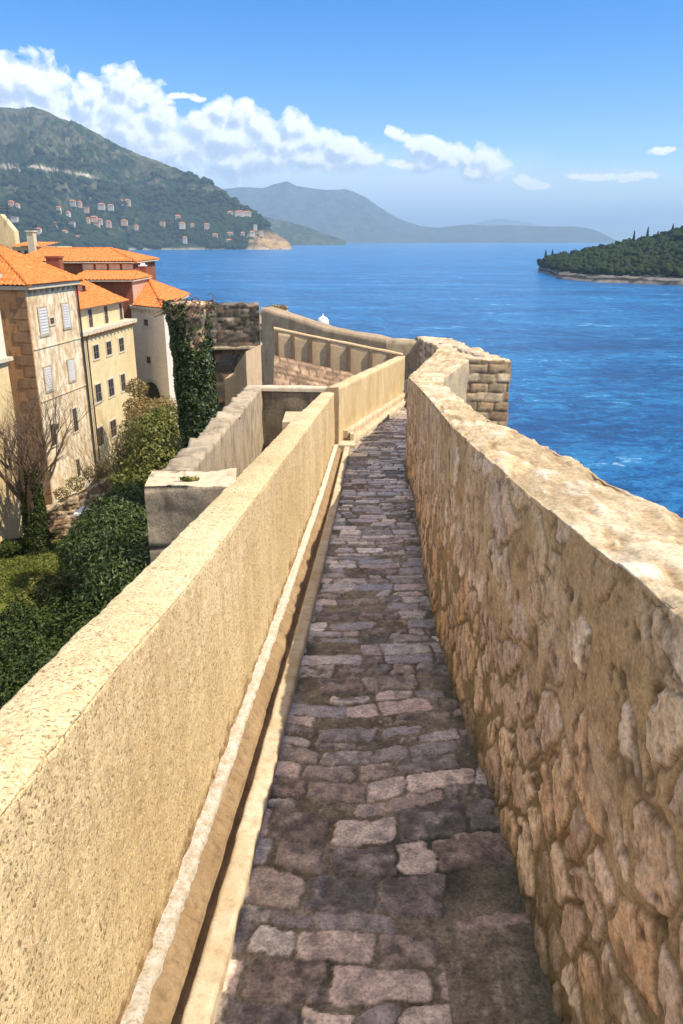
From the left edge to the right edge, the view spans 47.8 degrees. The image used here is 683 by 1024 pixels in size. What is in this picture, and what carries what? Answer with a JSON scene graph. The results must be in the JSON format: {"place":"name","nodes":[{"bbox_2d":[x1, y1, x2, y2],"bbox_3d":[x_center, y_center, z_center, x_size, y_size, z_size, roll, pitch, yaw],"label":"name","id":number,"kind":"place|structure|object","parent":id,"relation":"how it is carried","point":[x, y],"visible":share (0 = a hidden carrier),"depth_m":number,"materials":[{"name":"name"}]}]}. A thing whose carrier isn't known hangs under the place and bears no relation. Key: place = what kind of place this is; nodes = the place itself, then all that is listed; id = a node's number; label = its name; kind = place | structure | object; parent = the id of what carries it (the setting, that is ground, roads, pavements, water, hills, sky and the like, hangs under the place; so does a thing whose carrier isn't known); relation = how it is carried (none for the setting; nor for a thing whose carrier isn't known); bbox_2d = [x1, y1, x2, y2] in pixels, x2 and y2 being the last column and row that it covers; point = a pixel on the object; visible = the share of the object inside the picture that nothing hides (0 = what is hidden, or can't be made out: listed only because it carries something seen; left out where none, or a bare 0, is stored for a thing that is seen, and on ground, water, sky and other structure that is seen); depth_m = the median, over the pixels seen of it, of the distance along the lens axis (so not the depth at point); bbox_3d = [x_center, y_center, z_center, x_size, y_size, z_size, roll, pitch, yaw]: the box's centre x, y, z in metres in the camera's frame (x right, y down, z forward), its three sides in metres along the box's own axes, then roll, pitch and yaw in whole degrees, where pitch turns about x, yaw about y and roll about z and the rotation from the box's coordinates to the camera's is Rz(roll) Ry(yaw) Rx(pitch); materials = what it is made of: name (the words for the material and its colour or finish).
{"place":"outdoors","nodes":[
{"label":"outdoors","id":0,"kind":"place"},
{"bbox_2d":[0,435,180,704],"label":"ground","id":1,"kind":"structure","parent":0,"point":[2,605],"depth_m":34.51,"materials":[{"name":"green plant"}]},
{"bbox_2d":[0,208,19,249],"bbox_3d":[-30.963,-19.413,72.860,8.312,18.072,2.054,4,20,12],"label":"house","id":2,"kind":"structure","parent":1,"relation":"on","point":[9,234],"depth_m":70.62,"materials":[{"name":"beige paint"}]},
{"bbox_2d":[0,270,25,543],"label":"house","id":3,"kind":"structure","parent":1,"relation":"on","point":[11,526],"depth_m":36.02,"materials":[{"name":"beige paint"}]},
{"bbox_2d":[0,456,38,524],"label":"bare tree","id":4,"kind":"object","parent":1,"relation":"on","point":[10,492],"visible":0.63,"depth_m":35.52,"materials":[{"name":"brown plant"}]},
{"bbox_2d":[0,528,58,556],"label":"bush","id":5,"kind":"object","parent":1,"relation":"on","point":[10,547],"visible":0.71,"depth_m":35.89,"materials":[{"name":"green plant"}]},
{"bbox_2d":[0,540,71,697],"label":"grass","id":6,"kind":"structure","parent":1,"relation":"on","point":[48,558],"depth_m":34.45,"materials":[{"name":"green plant"}]},
{"bbox_2d":[10,230,71,254],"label":"house","id":7,"kind":"structure","parent":1,"relation":"on","point":[32,243],"depth_m":68.10,"materials":[{"name":"orange tile"}]},
{"bbox_2d":[13,569,78,611],"bbox_3d":[-11.840,3.222,30.982,1.738,1.516,3.416,7,21,19],"label":"bush","id":8,"kind":"object","parent":1,"relation":"on","point":[40,589],"visible":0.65,"depth_m":30.52,"materials":[{"name":"green plant"}]},
{"bbox_2d":[0,244,97,508],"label":"house","id":9,"kind":"structure","parent":1,"relation":"on","point":[40,316],"depth_m":41.27,"materials":[{"name":"beige paint"}]},
{"bbox_2d":[36,306,50,337],"bbox_3d":[-15.581,-9.965,40.282,0.070,1.524,1.065,3,20,8],"label":"shuttered window","id":10,"kind":"structure","parent":9,"relation":"in","point":[42,313],"depth_m":40.21,"materials":[{"name":"white wood"}]},
{"bbox_2d":[42,365,54,393],"bbox_3d":[-15.617,-7.085,41.026,0.070,1.405,0.921,3,20,8],"label":"shuttered window","id":11,"kind":"structure","parent":9,"relation":"in","point":[47,378],"depth_m":40.95,"materials":[{"name":"white wood"}]},
{"bbox_2d":[48,316,55,325],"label":"small window","id":12,"kind":"structure","parent":9,"relation":"in","point":[52,318],"depth_m":41.13,"materials":[{"name":"stone"}]},
{"bbox_2d":[48,422,58,447],"bbox_3d":[-15.733,-4.187,41.858,0.210,1.334,0.879,3,20,8],"label":"window","id":13,"kind":"structure","parent":9,"relation":"in","point":[54,424],"depth_m":41.94,"materials":[{"name":"glass"}]},
{"bbox_2d":[60,302,71,329],"bbox_3d":[-15.227,-10.847,42.617,0.070,1.444,0.994,3,20,8],"label":"shuttered window","id":14,"kind":"structure","parent":9,"relation":"in","point":[65,308],"depth_m":42.54,"materials":[{"name":"white wood"}]},
{"bbox_2d":[66,358,76,383],"bbox_3d":[-15.245,-7.992,43.494,0.070,1.317,0.949,3,20,8],"label":"shuttered window","id":15,"kind":"structure","parent":9,"relation":"in","point":[71,371],"depth_m":43.41,"materials":[{"name":"white wood"}]},
{"bbox_2d":[70,406,79,433],"bbox_3d":[-15.368,-5.284,44.213,0.210,1.509,0.780,3,20,8],"label":"window","id":16,"kind":"structure","parent":9,"relation":"in","point":[73,412],"depth_m":44.22,"materials":[{"name":"stone"}]},
{"bbox_2d":[74,457,81,478],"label":"window","id":17,"kind":"structure","parent":9,"relation":"in","point":[76,463],"depth_m":44.82,"materials":[{"name":"stone"}]},
{"bbox_2d":[0,367,104,556],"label":"bare tree","id":18,"kind":"object","parent":1,"relation":"on","point":[31,486],"visible":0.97,"depth_m":35.21,"materials":[{"name":"brown plant"}]},
{"bbox_2d":[0,578,107,708],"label":"bush","id":19,"kind":"object","parent":1,"relation":"on","point":[37,639],"visible":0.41,"depth_m":25.13,"materials":[{"name":"green plant"}]},
{"bbox_2d":[45,473,115,539],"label":"ruined wall","id":20,"kind":"structure","parent":1,"relation":"on","point":[61,517],"depth_m":37.85,"materials":[{"name":"grey stone"}]},
{"bbox_2d":[53,459,113,501],"bbox_3d":[-12.696,-1.619,37.774,1.312,1.568,3.465,16,25,37],"label":"bush","id":21,"kind":"object","parent":20,"relation":"on","point":[99,467],"visible":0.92,"depth_m":37.72,"materials":[{"name":"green plant"}]},
{"bbox_2d":[73,507,96,518],"bbox_3d":[-11.687,1.073,35.908,1.020,2.456,1.000,0,19,0],"label":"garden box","id":22,"kind":"object","parent":1,"relation":"on","point":[76,513],"visible":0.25,"depth_m":35.32,"materials":[{"name":"white stone"}]},
{"bbox_2d":[44,256,138,475],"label":"house","id":23,"kind":"structure","parent":1,"relation":"on","point":[107,329],"depth_m":49.62,"materials":[{"name":"beige paint"}]},
{"bbox_2d":[86,307,93,327],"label":"window","id":24,"kind":"structure","parent":23,"relation":"in","point":[89,310],"depth_m":47.85,"materials":[{"name":"stone"}]},
{"bbox_2d":[92,343,100,360],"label":"window","id":25,"kind":"structure","parent":23,"relation":"in","point":[95,347],"depth_m":47.57,"materials":[{"name":"stone"}]},
{"bbox_2d":[93,381,102,404],"bbox_3d":[-15.267,-7.437,48.116,0.210,1.259,1.125,2,20,6],"label":"window","id":26,"kind":"structure","parent":23,"relation":"in","point":[99,398],"depth_m":48.13,"materials":[{"name":"stone"}]},
{"bbox_2d":[96,424,104,448],"bbox_3d":[-15.311,-4.772,48.653,0.210,1.338,1.127,2,20,6],"label":"window","id":27,"kind":"structure","parent":23,"relation":"in","point":[100,430],"depth_m":48.78,"materials":[{"name":"stone"}]},
{"bbox_2d":[102,304,109,323],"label":"window","id":28,"kind":"structure","parent":23,"relation":"in","point":[105,307],"depth_m":50.10,"materials":[{"name":"stone"}]},
{"bbox_2d":[105,339,112,356],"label":"window","id":29,"kind":"structure","parent":23,"relation":"in","point":[108,344],"depth_m":49.43,"materials":[{"name":"stone"}]},
{"bbox_2d":[107,377,115,398],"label":"window","id":30,"kind":"structure","parent":23,"relation":"in","point":[110,382],"depth_m":50.00,"materials":[{"name":"stone"}]},
{"bbox_2d":[109,417,116,439],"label":"window","id":31,"kind":"structure","parent":23,"relation":"in","point":[111,421],"depth_m":50.56,"materials":[{"name":"glass"}]},
{"bbox_2d":[118,301,123,319],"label":"window","id":32,"kind":"structure","parent":23,"relation":"in","point":[120,306],"depth_m":52.47,"materials":[{"name":"glass"}]},
{"bbox_2d":[117,336,125,353],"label":"window","id":33,"kind":"structure","parent":23,"relation":"in","point":[121,344],"depth_m":51.43,"materials":[{"name":"glass"}]},
{"bbox_2d":[119,372,126,392],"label":"window","id":34,"kind":"structure","parent":23,"relation":"in","point":[122,376],"depth_m":51.89,"materials":[{"name":"glass"}]},
{"bbox_2d":[25,247,159,317],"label":"house","id":35,"kind":"structure","parent":1,"relation":"on","point":[125,274],"depth_m":60.94,"materials":[{"name":"orange tile"}]},
{"bbox_2d":[59,407,130,492],"bbox_3d":[-11.770,-2.077,38.041,4.304,6.982,4.082,0,19,0],"label":"bare tree","id":36,"kind":"object","parent":1,"relation":"on","point":[89,475],"visible":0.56,"depth_m":37.73,"materials":[{"name":"brown plant"}]},
{"bbox_2d":[55,480,150,618],"bbox_3d":[-8.050,2.039,28.733,4.643,5.059,7.566,-9,22,-25],"label":"bush","id":37,"kind":"object","parent":1,"relation":"on","point":[107,546],"visible":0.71,"depth_m":27.44,"materials":[{"name":"green plant"}]},
{"bbox_2d":[106,415,151,480],"bbox_3d":[-9.771,-1.430,36.897,2.631,6.135,3.414,0,19,0],"label":"bush","id":38,"kind":"object","parent":1,"relation":"on","point":[121,452],"visible":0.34,"depth_m":36.22,"materials":[{"name":"green plant"}]},
{"bbox_2d":[81,406,177,474],"bbox_3d":[-9.061,-1.640,35.845,5.369,7.219,5.552,-15,24,-36],"label":"bare tree","id":39,"kind":"object","parent":1,"relation":"on","point":[106,460],"visible":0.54,"depth_m":35.00,"materials":[{"name":"brown plant"}]},
{"bbox_2d":[106,403,181,497],"bbox_3d":[-8.194,-1.075,35.024,3.898,6.722,7.526,0,19,0],"label":"bush","id":40,"kind":"object","parent":1,"relation":"on","point":[164,434],"visible":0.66,"depth_m":33.45,"materials":[{"name":"green plant"}]},
{"bbox_2d":[122,377,176,434],"bbox_3d":[-11.218,-4.610,45.980,3.376,6.085,6.286,-5,20,-15],"label":"bush","id":41,"kind":"object","parent":1,"relation":"on","point":[144,403],"visible":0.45,"depth_m":46.00,"materials":[{"name":"green plant"}]},
{"bbox_2d":[129,278,189,435],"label":"house","id":42,"kind":"structure","parent":1,"relation":"on","point":[154,362],"depth_m":55.75,"materials":[{"name":"white paint"}]},
{"bbox_2d":[143,318,149,326],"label":"small window","id":43,"kind":"structure","parent":42,"relation":"in","point":[145,320],"depth_m":55.06,"materials":[{"name":"glass"}]},
{"bbox_2d":[145,355,151,364],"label":"small window","id":44,"kind":"structure","parent":42,"relation":"in","point":[148,358],"depth_m":55.97,"materials":[{"name":"stone"}]},
{"bbox_2d":[153,294,229,448],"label":"ivy pillar","id":45,"kind":"structure","parent":1,"relation":"on","point":[191,347],"depth_m":26.87,"materials":[{"name":"green plant"}]},
{"bbox_2d":[205,300,263,410],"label":"old wall","id":46,"kind":"structure","parent":1,"relation":"on","point":[235,335],"depth_m":30.81,"materials":[{"name":"grey stone"}]},
{"bbox_2d":[224,344,261,405],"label":"buttress","id":47,"kind":"structure","parent":1,"relation":"on","point":[248,370],"depth_m":29.59,"materials":[{"name":"beige stone"}]},
{"bbox_3d":[0.350,12.244,14.082,5.100,29.530,26.400,0,19,0],"label":"rampart","id":48,"kind":"object","parent":1,"relation":"on","visible":0},
{"bbox_2d":[0,392,340,1023],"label":"parapet wall","id":49,"kind":"structure","parent":48,"relation":"on","point":[131,714],"depth_m":2.08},
{"bbox_2d":[144,467,236,562],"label":"stone block","id":50,"kind":"structure","parent":48,"relation":"on","point":[176,506],"depth_m":4.09,"materials":[{"name":"stone"}]},
{"bbox_2d":[180,476,199,481],"bbox_3d":[-0.820,-0.179,4.158,0.111,0.034,0.054,2,20,7],"label":"moss tuft","id":51,"kind":"object","parent":50,"relation":"on","point":[188,478],"visible":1,"depth_m":4.15,"materials":[{"name":"green plant"}]},
{"bbox_2d":[162,386,263,476],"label":"pit wall","id":52,"kind":"structure","parent":48,"relation":"on","point":[230,435],"depth_m":6.98,"materials":[{"name":"grey stone"}]},
{"bbox_2d":[167,451,342,1023],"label":"gutter","id":53,"kind":"object","parent":48,"relation":"on","point":[194,955],"visible":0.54,"depth_m":2.80,"materials":[{"name":"brown stone"}]},
{"bbox_2d":[181,446,349,1023],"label":"kerb","id":54,"kind":"structure","parent":48,"relation":"on","point":[202,1004],"depth_m":2.66,"materials":[{"name":"stone"}]},
{"bbox_2d":[248,385,327,448],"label":"pit end wall","id":55,"kind":"structure","parent":48,"relation":"on","point":[279,401],"depth_m":11.11,"materials":[{"name":"stone"}]},
{"bbox_2d":[282,411,300,429],"bbox_3d":[-0.660,-0.723,10.934,0.280,1.280,0.700,0,19,0],"label":"stone ledge","id":56,"kind":"object","parent":48,"relation":"on","point":[289,417],"visible":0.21,"depth_m":10.67,"materials":[{"name":"beige stone"}]},
{"bbox_2d":[274,355,355,385],"bbox_3d":[-0.040,-1.549,17.176,2.995,3.580,2.138,0,19,0],"label":"glacis","id":57,"kind":"object","parent":48,"relation":"on","point":[287,371],"visible":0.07,"depth_m":17.52,"materials":[{"name":"beige stone"}]},
{"bbox_2d":[274,327,402,373],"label":"pier wall","id":58,"kind":"structure","parent":48,"relation":"on","point":[333,353],"depth_m":17.70,"materials":[{"name":"stone"}]},
{"bbox_2d":[261,306,417,384],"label":"curtain wall","id":59,"kind":"structure","parent":48,"relation":"on","point":[272,317],"depth_m":21.30,"materials":[{"name":"grey stone"}]},
{"bbox_2d":[327,356,407,443],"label":"parapet wall","id":60,"kind":"structure","parent":48,"relation":"on","point":[367,401],"depth_m":13.16,"materials":[{"name":"stone"}]},
{"bbox_2d":[337,431,354,451],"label":"drain block","id":61,"kind":"structure","parent":60,"relation":"attached to","point":[344,443],"depth_m":11.25,"materials":[{"name":"stone"}]},
{"bbox_2d":[415,336,511,426],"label":"bastion block","id":62,"kind":"structure","parent":48,"relation":"on","point":[488,385],"depth_m":13.71,"materials":[{"name":"grey stone"}]},
{"bbox_2d":[404,344,682,1023],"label":"parapet wall","id":63,"kind":"structure","parent":48,"relation":"on","point":[554,582],"depth_m":2.02,"materials":[{"name":"stone"}]},
{"bbox_2d":[0,106,291,249],"bbox_3d":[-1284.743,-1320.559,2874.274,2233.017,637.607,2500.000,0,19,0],"label":"hill","id":64,"kind":"structure","parent":0,"point":[23,131],"depth_m":2731.76,"materials":[{"name":"green plant"}]},
{"bbox_2d":[8,200,14,206],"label":"hillside house","id":65,"kind":"structure","parent":64,"relation":"on","point":[11,203],"depth_m":2262.40,"materials":[{"name":"paint"}]},
{"bbox_2d":[10,217,18,222],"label":"hillside house","id":66,"kind":"structure","parent":64,"relation":"on","point":[14,219],"depth_m":2165.00,"materials":[{"name":"paint"}]},
{"bbox_2d":[34,228,41,234],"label":"hillside house","id":67,"kind":"structure","parent":64,"relation":"on","point":[39,231],"depth_m":2229.81,"materials":[{"name":"paint"}]},
{"bbox_2d":[69,200,76,206],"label":"hillside house","id":68,"kind":"structure","parent":64,"relation":"on","point":[72,203],"depth_m":2510.24,"materials":[{"name":"paint"}]},
{"bbox_2d":[77,201,81,207],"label":"hillside house","id":69,"kind":"structure","parent":64,"relation":"on","point":[79,203],"depth_m":2535.79,"materials":[{"name":"paint"}]},
{"bbox_2d":[84,207,88,212],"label":"hillside house","id":70,"kind":"structure","parent":64,"relation":"on","point":[86,209],"depth_m":2506.36,"materials":[{"name":"paint"}]},
{"bbox_2d":[90,216,97,221],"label":"hillside house","id":71,"kind":"structure","parent":64,"relation":"on","point":[94,218],"depth_m":2454.23,"materials":[{"name":"paint"}]},
{"bbox_2d":[98,203,104,209],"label":"hillside house","id":72,"kind":"structure","parent":64,"relation":"on","point":[101,206],"depth_m":2487.23,"materials":[{"name":"paint"}]},
{"bbox_2d":[106,220,111,227],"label":"hillside house","id":73,"kind":"structure","parent":64,"relation":"on","point":[108,224],"depth_m":2453.70,"materials":[{"name":"paint"}]},
{"bbox_2d":[107,204,113,210],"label":"hillside house","id":74,"kind":"structure","parent":64,"relation":"on","point":[110,207],"depth_m":2508.26,"materials":[{"name":"paint"}]},
{"bbox_2d":[121,219,127,225],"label":"hillside house","id":75,"kind":"structure","parent":64,"relation":"on","point":[124,222],"depth_m":2530.33,"materials":[{"name":"paint"}]},
{"bbox_2d":[125,199,130,206],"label":"hillside house","id":76,"kind":"structure","parent":64,"relation":"on","point":[128,201],"depth_m":2625.71,"materials":[{"name":"paint"}]},
{"bbox_2d":[0,143,270,249],"bbox_3d":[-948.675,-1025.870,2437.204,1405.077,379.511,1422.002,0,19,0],"label":"woodland","id":77,"kind":"object","parent":64,"relation":"on","point":[218,218],"visible":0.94,"depth_m":2574.74,"materials":[{"name":"green plant"}]},
{"bbox_2d":[179,222,184,228],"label":"hillside house","id":78,"kind":"structure","parent":64,"relation":"on","point":[181,225],"depth_m":2570.26,"materials":[{"name":"paint"}]},
{"bbox_2d":[183,236,186,243],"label":"hillside house","id":79,"kind":"structure","parent":64,"relation":"on","point":[184,239],"depth_m":2536.55,"materials":[{"name":"paint"}]},
{"bbox_2d":[204,223,209,229],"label":"hillside house","id":80,"kind":"structure","parent":64,"relation":"on","point":[206,226],"depth_m":2606.93,"materials":[{"name":"paint"}]},
{"bbox_2d":[235,210,243,216],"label":"hillside house","id":81,"kind":"structure","parent":64,"relation":"on","point":[239,213],"depth_m":2695.15,"materials":[{"name":"paint"}]},
{"bbox_2d":[244,211,250,216],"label":"hillside house","id":82,"kind":"structure","parent":64,"relation":"on","point":[247,213],"depth_m":2704.18,"materials":[{"name":"paint"}]},
{"bbox_2d":[259,305,288,341],"bbox_3d":[-2.891,-8.047,33.260,1.898,1.736,1.840,0,19,0],"label":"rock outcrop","id":83,"kind":"object","parent":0,"point":[261,326],"visible":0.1,"depth_m":32.68,"materials":[{"name":"beige stone"}]},
{"bbox_2d":[268,304,288,310],"bbox_3d":[-2.755,-8.651,32.693,1.092,0.356,0.650,0,19,0],"label":"grass tuft","id":84,"kind":"object","parent":83,"relation":"on","point":[284,307],"visible":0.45,"depth_m":32.57,"materials":[{"name":"brown plant"}]},
{"bbox_2d":[263,216,345,244],"bbox_3d":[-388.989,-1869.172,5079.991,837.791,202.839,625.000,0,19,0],"label":"hill","id":85,"kind":"structure","parent":0,"point":[291,233],"depth_m":5041.93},
{"bbox_2d":[317,314,328,323],"bbox_3d":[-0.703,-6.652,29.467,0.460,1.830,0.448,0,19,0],"label":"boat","id":86,"kind":"object","parent":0,"point":[323,319],"visible":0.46,"depth_m":29.10,"materials":[{"name":"white paint"}]},
{"bbox_2d":[0,0,682,240],"label":"sky","id":87,"kind":"structure","parent":0,"point":[436,113],"materials":[{"name":"blue"}]},
{"bbox_2d":[214,379,562,1023],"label":"path","id":88,"kind":"structure","parent":0,"point":[383,887],"depth_m":2.68,"materials":[{"name":"stone"}]},
{"bbox_2d":[125,241,682,517],"bbox_3d":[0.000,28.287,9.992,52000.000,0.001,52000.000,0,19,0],"label":"sea","id":89,"kind":"structure","parent":0,"point":[596,386],"depth_m":316.12,"materials":[{"name":"liquid"}]},
{"bbox_2d":[223,181,614,242],"bbox_3d":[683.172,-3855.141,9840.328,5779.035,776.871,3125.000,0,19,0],"label":"mountain","id":90,"kind":"structure","parent":0,"point":[348,216],"depth_m":9649.51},
{"bbox_2d":[475,219,537,225],"bbox_3d":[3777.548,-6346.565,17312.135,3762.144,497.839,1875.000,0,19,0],"label":"mountain","id":91,"kind":"structure","parent":0,"point":[497,222],"depth_m":17602.81,"materials":[{"name":"blue"}]},
{"bbox_2d":[538,239,682,284],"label":"island","id":92,"kind":"structure","parent":0,"point":[659,279],"depth_m":576.47,"materials":[{"name":"grey stone"}]},
{"bbox_2d":[537,225,682,277],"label":"woodland","id":93,"kind":"object","parent":92,"relation":"on","point":[662,252],"visible":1,"depth_m":641.28,"materials":[{"name":"green plant"}]}
]}

